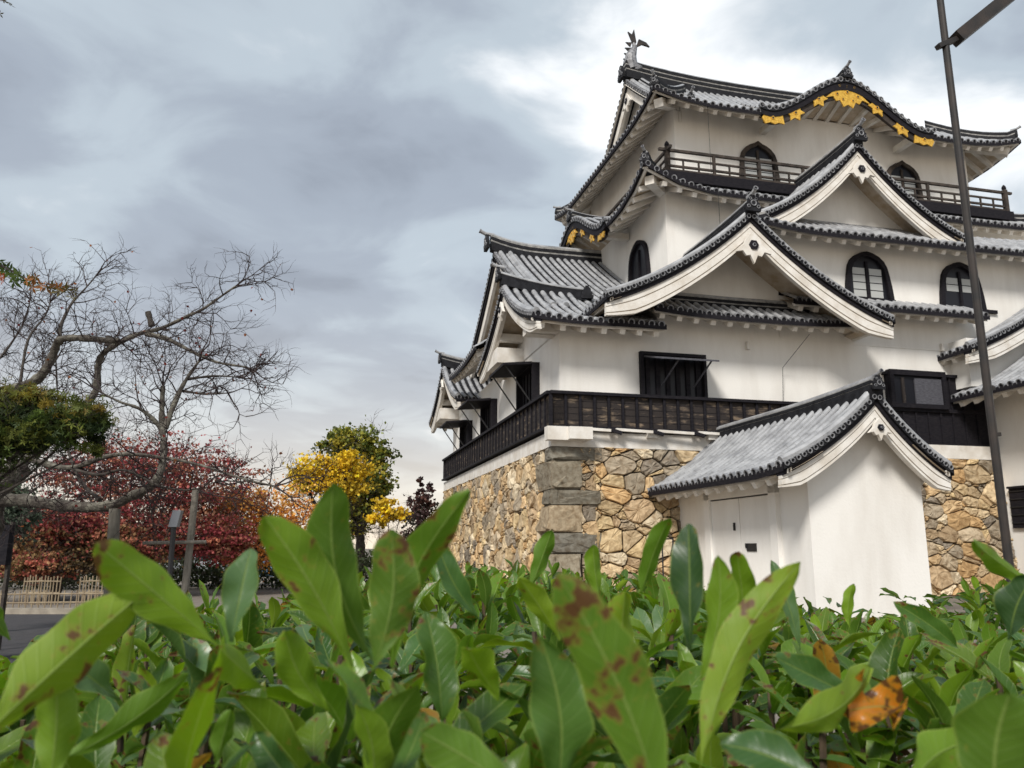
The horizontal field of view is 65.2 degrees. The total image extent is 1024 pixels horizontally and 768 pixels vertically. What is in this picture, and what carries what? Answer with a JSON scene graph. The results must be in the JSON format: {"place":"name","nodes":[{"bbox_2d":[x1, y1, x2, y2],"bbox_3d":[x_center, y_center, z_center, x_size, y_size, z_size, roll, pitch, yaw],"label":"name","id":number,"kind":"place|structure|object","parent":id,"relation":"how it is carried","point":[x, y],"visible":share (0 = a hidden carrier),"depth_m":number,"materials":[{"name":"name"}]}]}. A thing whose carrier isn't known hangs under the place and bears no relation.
{"place":"outdoors","nodes":[
{"label":"outdoors","id":0,"kind":"place"},
{"bbox_2d":[0,0,13,17],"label":"maple branch","id":1,"kind":"object","parent":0,"point":[4,1],"visible":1,"depth_m":2.94,"materials":[{"name":"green plant"}]},
{"bbox_2d":[0,260,78,300],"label":"maple branch","id":2,"kind":"object","parent":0,"point":[13,272],"visible":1,"depth_m":3.39,"materials":[{"name":"green plant"}]},
{"bbox_2d":[0,614,148,663],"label":"path","id":3,"kind":"structure","parent":0,"point":[24,630],"depth_m":15.22,"materials":[{"name":"grey asphalt"}]},
{"bbox_2d":[0,522,15,649],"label":"notice board","id":4,"kind":"object","parent":3,"relation":"on","point":[6,549],"visible":0.93,"depth_m":12.19,"materials":[{"name":"black"}]},
{"bbox_2d":[0,484,52,578],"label":"evergreen bush","id":5,"kind":"object","parent":3,"relation":"on","point":[12,513],"visible":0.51,"depth_m":14.77,"materials":[{"name":"green plant"}]},
{"bbox_2d":[0,360,119,530],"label":"broadleaf tree","id":6,"kind":"object","parent":3,"relation":"on","point":[34,419],"visible":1,"depth_m":8.44,"materials":[{"name":"green plant"}]},
{"bbox_2d":[103,508,120,595],"bbox_3d":[-4.881,2.521,9.743,0.313,1.992,0.160,-10,-15,39],"label":"prop pole","id":7,"kind":"object","parent":3,"relation":"on","point":[114,522],"visible":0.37,"depth_m":9.89,"materials":[{"name":"grey wood"}]},
{"bbox_2d":[0,236,343,566],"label":"bare cherry tree","id":8,"kind":"object","parent":3,"relation":"on","point":[60,504],"visible":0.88,"depth_m":10.49,"materials":[{"name":"grey plant"}]},
{"bbox_2d":[0,549,1023,765],"bbox_3d":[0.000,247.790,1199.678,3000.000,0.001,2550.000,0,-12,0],"label":"ground","id":9,"kind":"structure","parent":0,"point":[264,595],"depth_m":24.36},
{"bbox_2d":[21,575,61,604],"bbox_3d":[-12.744,5.576,21.672,0.979,0.792,0.037,1,-12,-6],"label":"bamboo fence","id":10,"kind":"object","parent":9,"relation":"on","point":[41,580],"visible":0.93,"depth_m":21.67,"materials":[{"name":"beige wood"}]},
{"bbox_2d":[0,590,102,607],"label":"bamboo fence","id":11,"kind":"object","parent":9,"relation":"on","point":[51,594],"visible":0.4,"depth_m":19.31,"materials":[{"name":"beige wood"}]},
{"bbox_2d":[0,472,176,601],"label":"maple tree","id":12,"kind":"object","parent":9,"relation":"on","point":[69,555],"visible":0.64,"depth_m":23.11,"materials":[{"name":"red plant"}]},
{"bbox_2d":[77,575,102,604],"bbox_3d":[-11.397,5.608,21.820,0.750,0.788,0.040,3,-12,-16],"label":"bamboo fence","id":13,"kind":"object","parent":9,"relation":"on","point":[92,581],"visible":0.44,"depth_m":21.79,"materials":[{"name":"beige wood"}]},
{"bbox_2d":[5,608,205,613],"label":"kerb","id":14,"kind":"structure","parent":9,"relation":"on","point":[37,610],"depth_m":18.57,"materials":[{"name":"grey concrete"}]},
{"bbox_2d":[26,403,273,579],"bbox_3d":[-11.921,4.134,25.637,8.605,7.643,5.383,0,-12,0],"label":"maple tree","id":15,"kind":"object","parent":9,"relation":"on","point":[217,549],"visible":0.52,"depth_m":25.39,"materials":[{"name":"red plant"}]},
{"bbox_2d":[167,510,183,577],"bbox_3d":[-3.896,2.414,9.100,0.135,1.930,0.080,0,-12,0],"label":"information sign","id":16,"kind":"object","parent":9,"relation":"on","point":[175,519],"visible":0.55,"depth_m":9.22,"materials":[{"name":"black metal"}]},
{"bbox_2d":[181,488,198,592],"bbox_3d":[-3.924,2.370,9.619,0.152,2.228,0.097,0,-12,0],"label":"prop pole","id":17,"kind":"object","parent":9,"relation":"on","point":[188,554],"visible":0.43,"depth_m":9.68,"materials":[{"name":"grey wood"}]},
{"bbox_2d":[142,540,206,544],"bbox_3d":[-4.056,1.905,9.613,0.757,0.055,0.043,0,-12,0],"label":"cross pole","id":18,"kind":"object","parent":17,"relation":"attached to","point":[176,542],"visible":0.86,"depth_m":9.60,"materials":[{"name":"grey wood"}]},
{"bbox_2d":[159,556,223,586],"bbox_3d":[-12.755,7.380,32.175,4.270,1.480,1.700,2,-12,-8],"label":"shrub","id":19,"kind":"object","parent":9,"relation":"on","point":[196,565],"visible":0.02,"depth_m":31.44,"materials":[{"name":"grey plant"}]},
{"bbox_2d":[0,529,465,590],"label":"clipped hedge","id":20,"kind":"object","parent":9,"relation":"on","point":[203,573],"visible":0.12,"depth_m":29.68,"materials":[{"name":"green plant"}]},
{"bbox_2d":[198,473,353,588],"bbox_3d":[-8.486,5.102,27.725,4.720,4.179,4.536,-9,-15,39],"label":"maple tree","id":21,"kind":"object","parent":9,"relation":"on","point":[262,553],"visible":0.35,"depth_m":27.26,"materials":[{"name":"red plant"}]},
{"bbox_2d":[282,443,391,524],"bbox_3d":[-7.351,5.399,33.583,4.623,5.948,3.584,0,-12,0],"label":"ginkgo tree","id":22,"kind":"object","parent":9,"relation":"on","point":[349,469],"visible":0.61,"depth_m":33.59,"materials":[{"name":"yellow plant"}]},
{"bbox_2d":[310,411,402,580],"bbox_3d":[-7.337,5.114,37.749,4.266,8.186,3.816,0,-12,0],"label":"broadleaf tree","id":23,"kind":"object","parent":9,"relation":"on","point":[346,438],"visible":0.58,"depth_m":37.55,"materials":[{"name":"green plant"}]},
{"bbox_2d":[362,495,411,539],"bbox_3d":[-4.725,5.934,30.374,2.011,3.600,1.506,0,-12,0],"label":"shrub","id":24,"kind":"object","parent":9,"relation":"on","point":[386,510],"visible":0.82,"depth_m":30.40,"materials":[{"name":"yellow plant"}]},
{"bbox_2d":[397,476,463,589],"bbox_3d":[-3.241,5.436,29.314,2.470,4.155,2.135,-6,-13,28],"label":"young tree","id":25,"kind":"object","parent":9,"relation":"on","point":[420,515],"visible":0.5,"depth_m":29.53,"materials":[{"name":"purple plant"}]},
{"bbox_2d":[0,483,1023,767],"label":"broad leaved hedge","id":26,"kind":"object","parent":9,"relation":"on","point":[576,677],"visible":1,"depth_m":0.48,"materials":[{"name":"green plant"}]},
{"bbox_2d":[844,668,907,731],"bbox_3d":[0.215,0.189,0.479,0.054,0.039,0.042,0,-12,0],"label":"dry leaf","id":27,"kind":"object","parent":26,"relation":"on","point":[882,700],"visible":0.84,"depth_m":0.48,"materials":[{"name":"orange plant"}]},
{"bbox_2d":[662,538,673,575],"bbox_3d":[4.246,5.082,21.702,0.044,1.770,0.744,3,-12,-14],"label":"hand rail","id":28,"kind":"object","parent":9,"relation":"on","point":[672,539],"visible":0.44,"depth_m":22.00,"materials":[{"name":"black metal"}]},
{"bbox_2d":[429,30,1023,595],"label":"castle keep","id":29,"kind":"structure","parent":9,"relation":"on","point":[725,252],"depth_m":27.69,"materials":[{"name":"white paint"}]},
{"bbox_2d":[440,420,472,449],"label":"window","id":30,"kind":"structure","parent":29,"relation":"in","point":[465,428],"depth_m":38.35,"materials":[{"name":"black wood"}]},
{"bbox_2d":[458,398,496,434],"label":"window","id":31,"kind":"structure","parent":29,"relation":"in","point":[487,406],"depth_m":33.57,"materials":[{"name":"black wood"}]},
{"bbox_2d":[489,361,539,410],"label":"window","id":32,"kind":"structure","parent":29,"relation":"in","point":[527,373],"depth_m":27.58,"materials":[{"name":"black wood"}]},
{"bbox_2d":[628,240,650,281],"bbox_3d":[5.002,-4.699,31.687,0.190,2.050,2.128,3,-12,-14],"label":"window","id":33,"kind":"structure","parent":29,"relation":"in","point":[639,265],"depth_m":31.67,"materials":[{"name":"black wood"}]},
{"bbox_2d":[638,351,718,396],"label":"window","id":34,"kind":"structure","parent":29,"relation":"in","point":[660,373],"depth_m":25.36,"materials":[{"name":"black wood"}]},
{"bbox_2d":[739,141,779,181],"bbox_3d":[10.065,-8.901,32.602,2.072,2.150,0.190,3,-12,-14],"label":"window","id":35,"kind":"structure","parent":29,"relation":"in","point":[756,150],"depth_m":32.70,"materials":[{"name":"brown wood"}]},
{"bbox_2d":[845,251,895,300],"bbox_3d":[12.426,-3.738,27.915,1.960,1.850,0.190,3,-12,-14],"label":"window","id":36,"kind":"structure","parent":29,"relation":"in","point":[867,276],"depth_m":27.95,"materials":[{"name":"black wood"}]},
{"bbox_2d":[887,160,923,198],"bbox_3d":[16.760,-8.566,34.237,2.072,2.150,0.190,3,-12,-14],"label":"window","id":37,"kind":"structure","parent":29,"relation":"in","point":[901,169],"depth_m":34.37,"materials":[{"name":"brown wood"}]},
{"bbox_2d":[885,369,949,409],"bbox_3d":[13.855,0.198,27.348,2.250,1.310,0.220,3,-12,-14],"label":"window","id":38,"kind":"structure","parent":29,"relation":"in","point":[918,389],"depth_m":27.31,"materials":[{"name":"black wood"}]},
{"bbox_2d":[939,262,988,312],"bbox_3d":[16.180,-3.501,28.820,1.960,1.850,0.190,3,-12,-14],"label":"window","id":39,"kind":"structure","parent":29,"relation":"in","point":[955,287],"depth_m":28.82,"materials":[{"name":"black wood"}]},
{"bbox_2d":[647,368,954,617],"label":"gate house","id":40,"kind":"structure","parent":9,"relation":"on","point":[825,489],"depth_m":18.29,"materials":[{"name":"white paint"}]},
{"bbox_2d":[711,499,741,570],"bbox_3d":[5.682,4.316,21.174,0.080,2.460,1.480,3,-12,-14],"label":"door","id":41,"kind":"structure","parent":40,"relation":"in","point":[726,529],"depth_m":21.23,"materials":[{"name":"white paint"}]},
{"bbox_2d":[739,495,771,584],"bbox_3d":[6.043,4.021,19.740,0.080,2.460,1.470,3,-12,-14],"label":"door","id":42,"kind":"structure","parent":40,"relation":"in","point":[754,511],"depth_m":19.74,"materials":[{"name":"white paint"}]},
{"bbox_2d":[935,0,1021,629],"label":"lamp post","id":43,"kind":"object","parent":9,"relation":"on","point":[975,23],"visible":0.76,"depth_m":8.01,"materials":[{"name":"black metal"}]},
{"bbox_2d":[937,308,1023,573],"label":"turret annex","id":44,"kind":"object","parent":9,"relation":"on","point":[1005,343],"visible":0.81,"depth_m":27.05,"materials":[{"name":"white paint"}]},
{"bbox_2d":[0,0,1023,548],"label":"sky","id":45,"kind":"structure","parent":0,"point":[375,142],"materials":[{"name":"grey"}]}
]}

